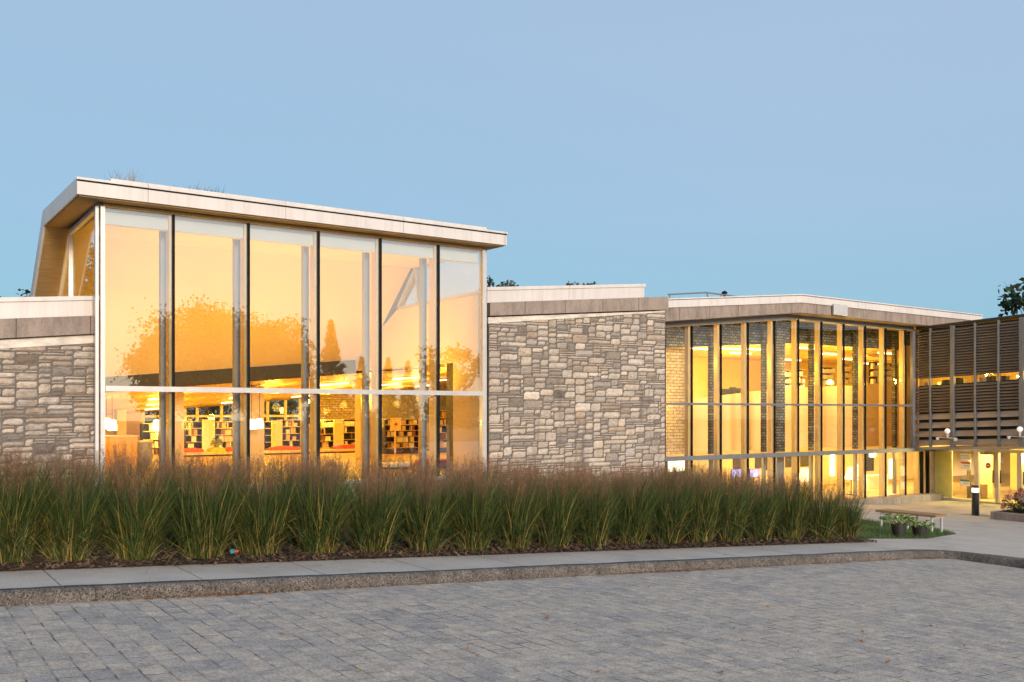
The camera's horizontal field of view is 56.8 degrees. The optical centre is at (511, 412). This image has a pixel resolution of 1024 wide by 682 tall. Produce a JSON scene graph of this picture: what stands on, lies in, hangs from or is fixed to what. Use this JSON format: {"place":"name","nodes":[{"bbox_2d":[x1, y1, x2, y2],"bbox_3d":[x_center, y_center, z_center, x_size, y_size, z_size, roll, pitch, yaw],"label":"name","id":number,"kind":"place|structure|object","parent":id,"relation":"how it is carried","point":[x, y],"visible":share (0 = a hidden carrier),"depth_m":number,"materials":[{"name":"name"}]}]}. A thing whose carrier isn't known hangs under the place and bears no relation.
{"place":"outdoors","nodes":[
{"label":"outdoors","id":0,"kind":"place"},
{"bbox_2d":[476,275,518,290],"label":"broadleaf tree","id":1,"kind":"object","parent":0,"point":[490,282],"visible":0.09,"depth_m":61.57,"materials":[{"name":"green plant"}]},
{"bbox_2d":[0,558,1023,681],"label":"paved forecourt","id":2,"kind":"structure","parent":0,"point":[819,617],"depth_m":8.53,"materials":[{"name":"stone"}]},
{"bbox_2d":[9,557,944,606],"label":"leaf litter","id":3,"kind":"object","parent":2,"relation":"on","point":[254,592],"visible":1,"depth_m":11.26,"materials":[{"name":"plant"}]},
{"bbox_2d":[0,500,1023,588],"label":"pavement","id":4,"kind":"structure","parent":0,"point":[975,532],"depth_m":13.12,"materials":[{"name":"concrete"}]},
{"bbox_2d":[0,296,93,492],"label":"stone wall","id":5,"kind":"structure","parent":4,"relation":"on","point":[46,372],"depth_m":18.93,"materials":[{"name":"stone"}]},
{"bbox_2d":[105,363,449,486],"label":"reading hall","id":6,"kind":"structure","parent":4,"relation":"on","point":[126,410],"depth_m":34.92,"materials":[{"name":"yellow wood"}]},
{"bbox_2d":[105,435,138,468],"bbox_3d":[-11.439,1.155,27.701,0.831,0.986,0.730,0,0,-34],"label":"service desk","id":7,"kind":"object","parent":6,"relation":"on","point":[110,440],"visible":0.64,"depth_m":27.46,"materials":[{"name":"wood"}]},
{"bbox_2d":[137,440,152,465],"bbox_3d":[-11.473,1.257,29.492,0.426,0.782,0.730,0,0,-34],"label":"service desk","id":8,"kind":"object","parent":6,"relation":"on","point":[145,443],"visible":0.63,"depth_m":29.24,"materials":[{"name":"laminate"}]},
{"bbox_2d":[140,423,158,451],"bbox_3d":[-14.260,1.059,37.472,0.791,1.292,0.400,0,0,-34],"label":"bookcase","id":9,"kind":"object","parent":6,"relation":"on","point":[144,433],"visible":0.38,"depth_m":37.45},
{"bbox_2d":[184,421,201,448],"bbox_3d":[-12.934,1.001,38.376,0.724,1.293,0.400,0,0,-34],"label":"bookcase","id":10,"kind":"object","parent":6,"relation":"on","point":[197,425],"visible":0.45,"depth_m":38.48,"materials":[{"name":"wood"}]},
{"bbox_2d":[202,419,214,451],"bbox_3d":[-12.196,0.961,38.076,0.494,1.375,0.105,0,0,-34],"label":"display panel","id":11,"kind":"object","parent":6,"relation":"on","point":[208,430],"visible":0.84,"depth_m":38.01,"materials":[{"name":"yellow"}]},
{"bbox_2d":[215,421,231,447],"bbox_3d":[-11.855,1.005,39.110,0.978,1.287,0.400,0,0,-34],"label":"bookcase","id":12,"kind":"object","parent":6,"relation":"on","point":[217,432],"visible":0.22,"depth_m":39.12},
{"bbox_2d":[142,399,309,423],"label":"window","id":13,"kind":"structure","parent":6,"relation":"in","point":[196,415],"depth_m":41.17,"materials":[{"name":"yellow glass"}]},
{"bbox_2d":[256,383,263,428],"bbox_3d":[-8.000,-0.218,30.000,0.280,1.438,0.273,0,0,-34],"label":"pendant lamp","id":14,"kind":"object","parent":6,"relation":"hanging from","point":[259,423],"visible":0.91,"depth_m":29.92,"materials":[{"name":"white"}]},
{"bbox_2d":[264,421,270,449],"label":"bookcase","id":15,"kind":"object","parent":6,"relation":"on","point":[267,434],"visible":0.46,"depth_m":40.21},
{"bbox_2d":[271,420,281,446],"bbox_3d":[-9.851,0.984,39.673,0.462,1.328,0.105,0,0,-34],"label":"display panel","id":16,"kind":"object","parent":6,"relation":"on","point":[276,432],"visible":0.84,"depth_m":39.63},
{"bbox_2d":[282,420,299,446],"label":"bookcase","id":17,"kind":"object","parent":6,"relation":"on","point":[296,443],"visible":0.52,"depth_m":40.77,"materials":[{"name":"wood"}]},
{"bbox_2d":[184,447,428,456],"bbox_3d":[-7.555,1.570,38.772,12.377,0.157,0.600,0,0,-34],"label":"window seat","id":18,"kind":"object","parent":6,"relation":"on","point":[266,452],"depth_m":37.35,"materials":[{"name":"fabric"}]},
{"bbox_2d":[268,446,299,450],"bbox_3d":[-9.070,1.403,37.722,1.161,0.170,0.450,0,0,-34],"label":"seat cushion","id":19,"kind":"object","parent":18,"relation":"on","point":[274,448],"visible":0.94,"depth_m":37.52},
{"bbox_2d":[320,420,332,448],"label":"bookcase","id":20,"kind":"object","parent":6,"relation":"on","point":[328,430],"visible":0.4,"depth_m":41.80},
{"bbox_2d":[333,419,343,445],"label":"display panel","id":21,"kind":"object","parent":6,"relation":"on","point":[338,431],"visible":0.84,"depth_m":41.20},
{"bbox_2d":[344,419,354,443],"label":"bookcase","id":22,"kind":"object","parent":6,"relation":"on","point":[350,429],"visible":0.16,"depth_m":42.41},
{"bbox_2d":[390,418,400,454],"bbox_3d":[-4.556,0.924,37.093,0.448,1.448,0.110,0,0,-34],"label":"poster stand","id":23,"kind":"object","parent":6,"relation":"on","point":[395,424],"visible":1,"depth_m":37.11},
{"bbox_2d":[382,419,418,453],"bbox_3d":[-4.519,0.949,38.298,1.582,1.398,0.400,0,0,-34],"label":"bookcase","id":24,"kind":"object","parent":6,"relation":"on","point":[390,439],"visible":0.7,"depth_m":38.21,"materials":[{"name":"wood"}]},
{"bbox_2d":[0,501,876,570],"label":"mulch","id":25,"kind":"object","parent":4,"relation":"on","point":[227,557],"visible":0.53,"depth_m":12.34,"materials":[{"name":"soil"}]},
{"bbox_2d":[0,458,55,571],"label":"switchgrass clump","id":26,"kind":"object","parent":25,"relation":"on","point":[17,519],"visible":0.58,"depth_m":9.83,"materials":[{"name":"green plant"}]},
{"bbox_2d":[0,443,61,509],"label":"switchgrass clump","id":27,"kind":"object","parent":25,"relation":"on","point":[9,458],"visible":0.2,"depth_m":11.94,"materials":[{"name":"brown plant"}]},
{"bbox_2d":[0,443,103,570],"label":"switchgrass clump","id":28,"kind":"object","parent":25,"relation":"on","point":[20,515],"visible":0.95,"depth_m":10.04,"materials":[{"name":"green plant"}]},
{"bbox_2d":[1,445,103,548],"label":"switchgrass clump","id":29,"kind":"object","parent":25,"relation":"on","point":[47,464],"visible":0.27,"depth_m":11.21,"materials":[{"name":"brown plant"}]},
{"bbox_2d":[22,443,112,501],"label":"switchgrass clump","id":30,"kind":"object","parent":25,"relation":"on","point":[72,465],"visible":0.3,"depth_m":12.44,"materials":[{"name":"brown plant"}]},
{"bbox_2d":[7,450,174,576],"bbox_3d":[-4.974,1.045,10.473,2.151,1.269,2.221,0,0,16],"label":"switchgrass clump","id":31,"kind":"object","parent":25,"relation":"on","point":[66,515],"visible":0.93,"depth_m":10.33,"materials":[{"name":"green plant"}]},
{"bbox_2d":[50,448,172,547],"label":"switchgrass clump","id":32,"kind":"object","parent":25,"relation":"on","point":[99,469],"visible":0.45,"depth_m":11.65,"materials":[{"name":"brown plant"}]},
{"bbox_2d":[87,441,165,520],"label":"switchgrass clump","id":33,"kind":"object","parent":25,"relation":"on","point":[121,458],"visible":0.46,"depth_m":12.80,"materials":[{"name":"brown plant"}]},
{"bbox_2d":[38,457,234,573],"bbox_3d":[-4.359,1.111,10.838,2.239,1.250,2.195,0,0,27],"label":"switchgrass clump","id":34,"kind":"object","parent":25,"relation":"on","point":[139,529],"visible":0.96,"depth_m":10.68,"materials":[{"name":"green plant"}]},
{"bbox_2d":[100,444,216,545],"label":"switchgrass clump","id":35,"kind":"object","parent":25,"relation":"on","point":[165,470],"visible":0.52,"depth_m":12.12,"materials":[{"name":"brown plant"}]},
{"bbox_2d":[142,450,215,519],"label":"switchgrass clump","id":36,"kind":"object","parent":25,"relation":"on","point":[183,467],"visible":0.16,"depth_m":13.06,"materials":[{"name":"brown plant"}]},
{"bbox_2d":[116,447,300,572],"bbox_3d":[-3.549,1.094,11.261,2.404,1.378,2.314,0,0,-32],"label":"switchgrass clump","id":37,"kind":"object","parent":25,"relation":"on","point":[208,526],"visible":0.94,"depth_m":11.08,"materials":[{"name":"green plant"}]},
{"bbox_2d":[170,450,284,543],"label":"switchgrass clump","id":38,"kind":"object","parent":25,"relation":"on","point":[228,461],"visible":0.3,"depth_m":12.43,"materials":[{"name":"brown plant"}]},
{"bbox_2d":[203,451,267,498],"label":"switchgrass clump","id":39,"kind":"object","parent":25,"relation":"on","point":[238,470],"visible":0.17,"depth_m":13.62,"materials":[{"name":"brown plant"}]},
{"bbox_2d":[197,456,353,561],"bbox_3d":[-3.066,1.144,11.725,2.276,1.304,2.366,0,0,0],"label":"switchgrass clump","id":40,"kind":"object","parent":25,"relation":"on","point":[257,506],"visible":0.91,"depth_m":11.57,"materials":[{"name":"green plant"}]},
{"bbox_2d":[233,448,350,554],"bbox_3d":[-3.162,1.149,12.886,2.359,1.374,2.339,0,0,-18],"label":"switchgrass clump","id":41,"kind":"object","parent":25,"relation":"on","point":[286,474],"visible":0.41,"depth_m":12.80,"materials":[{"name":"brown plant"}]},
{"bbox_2d":[253,449,350,503],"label":"switchgrass clump","id":42,"kind":"object","parent":25,"relation":"on","point":[296,463],"visible":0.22,"depth_m":13.96,"materials":[{"name":"brown plant"}]},
{"bbox_2d":[267,453,363,540],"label":"switchgrass clump","id":43,"kind":"object","parent":25,"relation":"on","point":[334,471],"visible":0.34,"depth_m":13.39,"materials":[{"name":"brown plant"}]},
{"bbox_2d":[294,449,357,528],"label":"switchgrass clump","id":44,"kind":"object","parent":25,"relation":"on","point":[334,468],"visible":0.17,"depth_m":14.58,"materials":[{"name":"brown plant"}]},
{"bbox_2d":[260,453,400,558],"bbox_3d":[-2.553,1.160,12.185,2.323,1.322,2.304,0,0,-10],"label":"switchgrass clump","id":45,"kind":"object","parent":25,"relation":"on","point":[321,509],"visible":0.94,"depth_m":11.98,"materials":[{"name":"green plant"}]},
{"bbox_2d":[283,465,446,566],"bbox_3d":[-1.853,1.284,12.619,2.231,1.201,2.160,0,0,33],"label":"switchgrass clump","id":46,"kind":"object","parent":25,"relation":"on","point":[381,540],"visible":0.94,"depth_m":12.40,"materials":[{"name":"green plant"}]},
{"bbox_2d":[344,450,414,511],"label":"switchgrass clump","id":47,"kind":"object","parent":25,"relation":"on","point":[370,465],"visible":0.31,"depth_m":14.82,"materials":[{"name":"brown plant"}]},
{"bbox_2d":[342,458,421,540],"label":"switchgrass clump","id":48,"kind":"object","parent":25,"relation":"on","point":[380,472],"visible":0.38,"depth_m":13.75,"materials":[{"name":"brown plant"}]},
{"bbox_2d":[381,455,458,537],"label":"switchgrass clump","id":49,"kind":"object","parent":25,"relation":"on","point":[422,467],"visible":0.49,"depth_m":14.16,"materials":[{"name":"brown plant"}]},
{"bbox_2d":[392,450,457,533],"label":"switchgrass clump","id":50,"kind":"object","parent":25,"relation":"on","point":[430,466],"visible":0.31,"depth_m":15.26,"materials":[{"name":"brown plant"}]},
{"bbox_2d":[381,466,497,554],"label":"switchgrass clump","id":51,"kind":"object","parent":25,"relation":"on","point":[435,520],"visible":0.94,"depth_m":12.85,"materials":[{"name":"green plant"}]},
{"bbox_2d":[434,458,492,528],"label":"switchgrass clump","id":52,"kind":"object","parent":25,"relation":"on","point":[462,472],"visible":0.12,"depth_m":15.75,"materials":[{"name":"brown plant"}]},
{"bbox_2d":[394,463,542,558],"bbox_3d":[-0.666,1.331,13.488,2.409,1.321,2.318,0,0,10],"label":"switchgrass clump","id":53,"kind":"object","parent":25,"relation":"on","point":[478,530],"visible":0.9,"depth_m":13.19,"materials":[{"name":"green plant"}]},
{"bbox_2d":[434,453,533,545],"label":"switchgrass clump","id":54,"kind":"object","parent":25,"relation":"on","point":[480,473],"visible":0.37,"depth_m":14.49,"materials":[{"name":"brown plant"}]},
{"bbox_2d":[460,452,521,498],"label":"switchgrass clump","id":55,"kind":"object","parent":25,"relation":"on","point":[496,465],"visible":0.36,"depth_m":16.14,"materials":[{"name":"brown plant"}]},
{"bbox_2d":[449,468,567,553],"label":"switchgrass clump","id":56,"kind":"object","parent":25,"relation":"on","point":[522,517],"visible":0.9,"depth_m":13.60,"materials":[{"name":"green plant"}]},
{"bbox_2d":[482,459,542,536],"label":"switchgrass clump","id":57,"kind":"object","parent":25,"relation":"on","point":[514,474],"visible":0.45,"depth_m":15.12,"materials":[{"name":"brown plant"}]},
{"bbox_2d":[496,457,553,493],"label":"switchgrass clump","id":58,"kind":"object","parent":25,"relation":"on","point":[529,470],"visible":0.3,"depth_m":16.56,"materials":[{"name":"brown plant"}]},
{"bbox_2d":[490,467,617,548],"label":"switchgrass clump","id":59,"kind":"object","parent":25,"relation":"on","point":[552,522],"visible":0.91,"depth_m":14.10,"materials":[{"name":"green plant"}]},
{"bbox_2d":[545,458,600,508],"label":"switchgrass clump","id":60,"kind":"object","parent":25,"relation":"on","point":[580,467],"visible":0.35,"depth_m":16.93,"materials":[{"name":"brown plant"}]},
{"bbox_2d":[533,470,658,554],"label":"switchgrass clump","id":61,"kind":"object","parent":25,"relation":"on","point":[598,523],"visible":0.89,"depth_m":14.46,"materials":[{"name":"green plant"}]},
{"bbox_2d":[596,461,645,489],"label":"switchgrass clump","id":62,"kind":"object","parent":25,"relation":"on","point":[628,473],"visible":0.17,"depth_m":17.76,"materials":[{"name":"brown plant"}]},
{"bbox_2d":[588,463,686,547],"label":"switchgrass clump","id":63,"kind":"object","parent":25,"relation":"on","point":[635,510],"visible":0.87,"depth_m":14.95,"materials":[{"name":"green plant"}]},
{"bbox_2d":[618,460,738,548],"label":"switchgrass clump","id":64,"kind":"object","parent":25,"relation":"on","point":[673,513],"visible":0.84,"depth_m":15.37,"materials":[{"name":"green plant"}]},
{"bbox_2d":[662,462,755,549],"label":"switchgrass clump","id":65,"kind":"object","parent":25,"relation":"on","point":[712,511],"visible":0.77,"depth_m":15.78,"materials":[{"name":"green plant"}]},
{"bbox_2d":[710,467,762,499],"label":"switchgrass clump","id":66,"kind":"object","parent":25,"relation":"on","point":[735,477],"visible":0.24,"depth_m":17.75,"materials":[{"name":"brown plant"}]},
{"bbox_2d":[685,465,799,547],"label":"switchgrass clump","id":67,"kind":"object","parent":25,"relation":"on","point":[742,516],"visible":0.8,"depth_m":16.11,"materials":[{"name":"green plant"}]},
{"bbox_2d":[730,475,815,544],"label":"switchgrass clump","id":68,"kind":"object","parent":25,"relation":"on","point":[769,509],"visible":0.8,"depth_m":16.66,"materials":[{"name":"green plant"}]},
{"bbox_2d":[756,468,846,543],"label":"switchgrass clump","id":69,"kind":"object","parent":25,"relation":"on","point":[795,509],"visible":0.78,"depth_m":17.11,"materials":[{"name":"green plant"}]},
{"bbox_2d":[788,476,885,544],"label":"switchgrass clump","id":70,"kind":"object","parent":25,"relation":"on","point":[825,515],"visible":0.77,"depth_m":17.56,"materials":[{"name":"green plant"}]},
{"bbox_2d":[822,485,897,541],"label":"switchgrass clump","id":71,"kind":"object","parent":25,"relation":"on","point":[850,523],"visible":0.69,"depth_m":18.07,"materials":[{"name":"green plant"}]},
{"bbox_2d":[504,465,583,535],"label":"switchgrass clump","id":72,"kind":"object","parent":4,"relation":"on","point":[528,469],"visible":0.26,"depth_m":15.41,"materials":[{"name":"brown plant"}]},
{"bbox_2d":[446,284,667,498],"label":"stone wall","id":73,"kind":"structure","parent":4,"relation":"on","point":[575,373],"depth_m":26.48,"materials":[{"name":"stone"}]},
{"bbox_2d":[545,459,600,533],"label":"switchgrass clump","id":74,"kind":"object","parent":4,"relation":"on","point":[580,475],"visible":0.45,"depth_m":15.81,"materials":[{"name":"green plant"}]},
{"bbox_2d":[587,467,643,534],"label":"switchgrass clump","id":75,"kind":"object","parent":4,"relation":"on","point":[606,482],"visible":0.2,"depth_m":16.36,"materials":[{"name":"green plant"}]},
{"bbox_2d":[623,464,673,508],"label":"switchgrass clump","id":76,"kind":"object","parent":4,"relation":"on","point":[648,478],"visible":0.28,"depth_m":16.70,"materials":[{"name":"green plant"}]},
{"bbox_2d":[648,461,706,505],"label":"switchgrass clump","id":77,"kind":"object","parent":4,"relation":"on","point":[667,473],"visible":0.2,"depth_m":17.02,"materials":[{"name":"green plant"}]},
{"bbox_2d":[914,314,1023,505],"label":"entrance block","id":78,"kind":"structure","parent":4,"relation":"on","point":[974,415],"depth_m":36.87,"materials":[{"name":"wood"}]},
{"bbox_2d":[961,514,989,516],"bbox_3d":[15.363,3.416,31.405,1.000,0.026,1.000,0,0,-34],"label":"bollard pad","id":79,"kind":"object","parent":4,"relation":"on","point":[982,515],"visible":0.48,"depth_m":31.35,"materials":[{"name":"concrete"}]},
{"bbox_2d":[971,485,979,515],"bbox_3d":[15.363,2.910,31.405,0.300,1.008,0.300,0,0,-34],"label":"bollard light","id":80,"kind":"object","parent":79,"relation":"on","point":[975,501],"visible":0.98,"depth_m":31.31,"materials":[{"name":"black metal"}]},
{"bbox_2d":[990,508,1023,521],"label":"flower planter","id":81,"kind":"object","parent":4,"relation":"on","point":[1005,515],"visible":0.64,"depth_m":29.22,"materials":[{"name":"concrete"}]},
{"bbox_2d":[1000,488,1023,513],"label":"hydrangea bush","id":82,"kind":"object","parent":81,"relation":"on","point":[1014,505],"visible":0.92,"depth_m":29.45,"materials":[{"name":"pink plant"}]},
{"bbox_2d":[0,0,1023,420],"label":"sky","id":83,"kind":"structure","parent":0,"point":[862,150],"materials":[{"name":"blue"}]},
{"bbox_2d":[855,518,955,538],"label":"lawn","id":84,"kind":"structure","parent":0,"point":[891,537],"depth_m":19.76,"materials":[{"name":"plant"}]},
{"bbox_2d":[879,512,917,536],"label":"potted plant","id":85,"kind":"object","parent":84,"relation":"on","point":[900,529],"visible":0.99,"depth_m":19.67,"materials":[{"name":"green plant"}]},
{"bbox_2d":[875,509,946,532],"bbox_3d":[9.280,2.531,22.063,0.448,0.440,1.550,0,0,-34],"label":"park bench","id":86,"kind":"object","parent":84,"relation":"on","point":[917,514],"visible":0.83,"depth_m":21.89,"materials":[{"name":"wood"}]},
{"bbox_2d":[904,519,935,536],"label":"potted plant","id":87,"kind":"object","parent":84,"relation":"on","point":[920,529],"visible":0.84,"depth_m":19.99,"materials":[{"name":"green plant"}]},
{"bbox_2d":[971,484,987,498],"bbox_3d":[19.265,3.240,39.076,0.400,0.580,0.506,0,0,-34],"label":"lobby bench","id":88,"kind":"object","parent":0,"point":[983,491],"visible":0.57,"depth_m":38.85,"materials":[{"name":"wood"}]},
{"bbox_2d":[950,548,1023,557],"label":"entrance path","id":89,"kind":"structure","parent":0,"point":[1015,552],"depth_m":17.37,"materials":[{"name":"concrete"}]},
{"bbox_3d":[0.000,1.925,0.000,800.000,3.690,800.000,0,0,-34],"label":"ground","id":90,"kind":"structure","parent":0,"visible":0},
{"bbox_2d":[157,405,231,420],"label":"broadleaf tree","id":91,"kind":"object","parent":90,"relation":"on","point":[208,410],"visible":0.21,"depth_m":52.33,"materials":[{"name":"green plant"}]},
{"bbox_2d":[27,176,507,500],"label":"glass pavilion","id":92,"kind":"structure","parent":90,"relation":"on","point":[175,282],"depth_m":23.52,"materials":[{"name":"glass"}]},
{"bbox_2d":[58,203,101,301],"bbox_3d":[-9.885,-3.283,21.480,0.100,1.965,5.438,0,0,-34],"label":"gable window","id":93,"kind":"structure","parent":92,"relation":"in","point":[67,274],"depth_m":21.99,"materials":[{"name":"clear glass"}]},
{"bbox_2d":[396,248,482,309],"bbox_3d":[-2.101,-3.662,26.286,0.100,1.205,4.621,0,0,-34],"label":"gable window","id":94,"kind":"structure","parent":92,"relation":"in","point":[415,273],"depth_m":27.18,"materials":[{"name":"clear glass"}]},
{"bbox_2d":[231,398,309,423],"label":"broadleaf tree","id":95,"kind":"object","parent":90,"relation":"on","point":[274,411],"visible":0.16,"depth_m":54.14,"materials":[{"name":"green plant"}]},
{"bbox_2d":[269,399,309,419],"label":"broadleaf tree","id":96,"kind":"object","parent":90,"relation":"on","point":[291,404],"visible":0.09,"depth_m":55.90,"materials":[{"name":"green plant"}]},
{"bbox_2d":[0,549,1023,605],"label":"kerb","id":97,"kind":"structure","parent":90,"relation":"on","point":[67,593],"depth_m":11.03,"materials":[{"name":"concrete"}]},
{"bbox_2d":[660,294,1009,504],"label":"glazed wing","id":98,"kind":"structure","parent":90,"relation":"on","point":[765,421],"depth_m":36.60,"materials":[{"name":"glass"}]},
{"bbox_2d":[668,292,733,297],"bbox_3d":[7.751,-4.431,37.942,4.083,0.832,0.060,0,0,-34],"label":"guard rail","id":99,"kind":"object","parent":98,"relation":"on","point":[707,293],"visible":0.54,"depth_m":37.74,"materials":[{"name":"grey metal"}]},
{"bbox_2d":[690,460,713,478],"bbox_3d":[7.957,2.604,39.751,1.605,1.384,0.020,0,0,-34],"label":"window","id":100,"kind":"structure","parent":98,"relation":"in","point":[705,463],"depth_m":39.74,"materials":[{"name":"glass"}]},
{"bbox_2d":[823,366,836,385],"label":"wall rack","id":101,"kind":"object","parent":98,"relation":"attached to","point":[828,373],"depth_m":43.22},
{"bbox_2d":[829,455,834,475],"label":"light column","id":102,"kind":"structure","parent":98,"relation":"attached to","point":[831,465],"depth_m":41.71,"materials":[{"name":"white"}]},
{"bbox_2d":[842,365,851,383],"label":"wall rack","id":103,"kind":"object","parent":98,"relation":"attached to","point":[847,375],"depth_m":43.97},
{"bbox_2d":[845,467,857,494],"bbox_3d":[13.922,2.805,38.877,0.540,1.147,0.540,0,0,-34],"label":"table lamp","id":104,"kind":"object","parent":98,"relation":"on","point":[849,474],"visible":0.55,"depth_m":38.73,"materials":[{"name":"white"}]},
{"bbox_2d":[866,453,873,470],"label":"dark window","id":105,"kind":"structure","parent":98,"relation":"in","point":[869,460],"depth_m":46.19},
{"bbox_2d":[869,361,878,383],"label":"wall rack","id":106,"kind":"object","parent":98,"relation":"attached to","point":[873,372],"depth_m":45.18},
{"bbox_2d":[866,474,889,488],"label":"counter","id":107,"kind":"object","parent":98,"relation":"on","point":[873,482],"visible":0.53,"depth_m":42.19,"materials":[{"name":"yellow plastic"}]},
{"bbox_2d":[997,277,1023,316],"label":"broadleaf tree","id":108,"kind":"object","parent":90,"relation":"on","point":[1014,304],"visible":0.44,"depth_m":57.87,"materials":[{"name":"green plant"}]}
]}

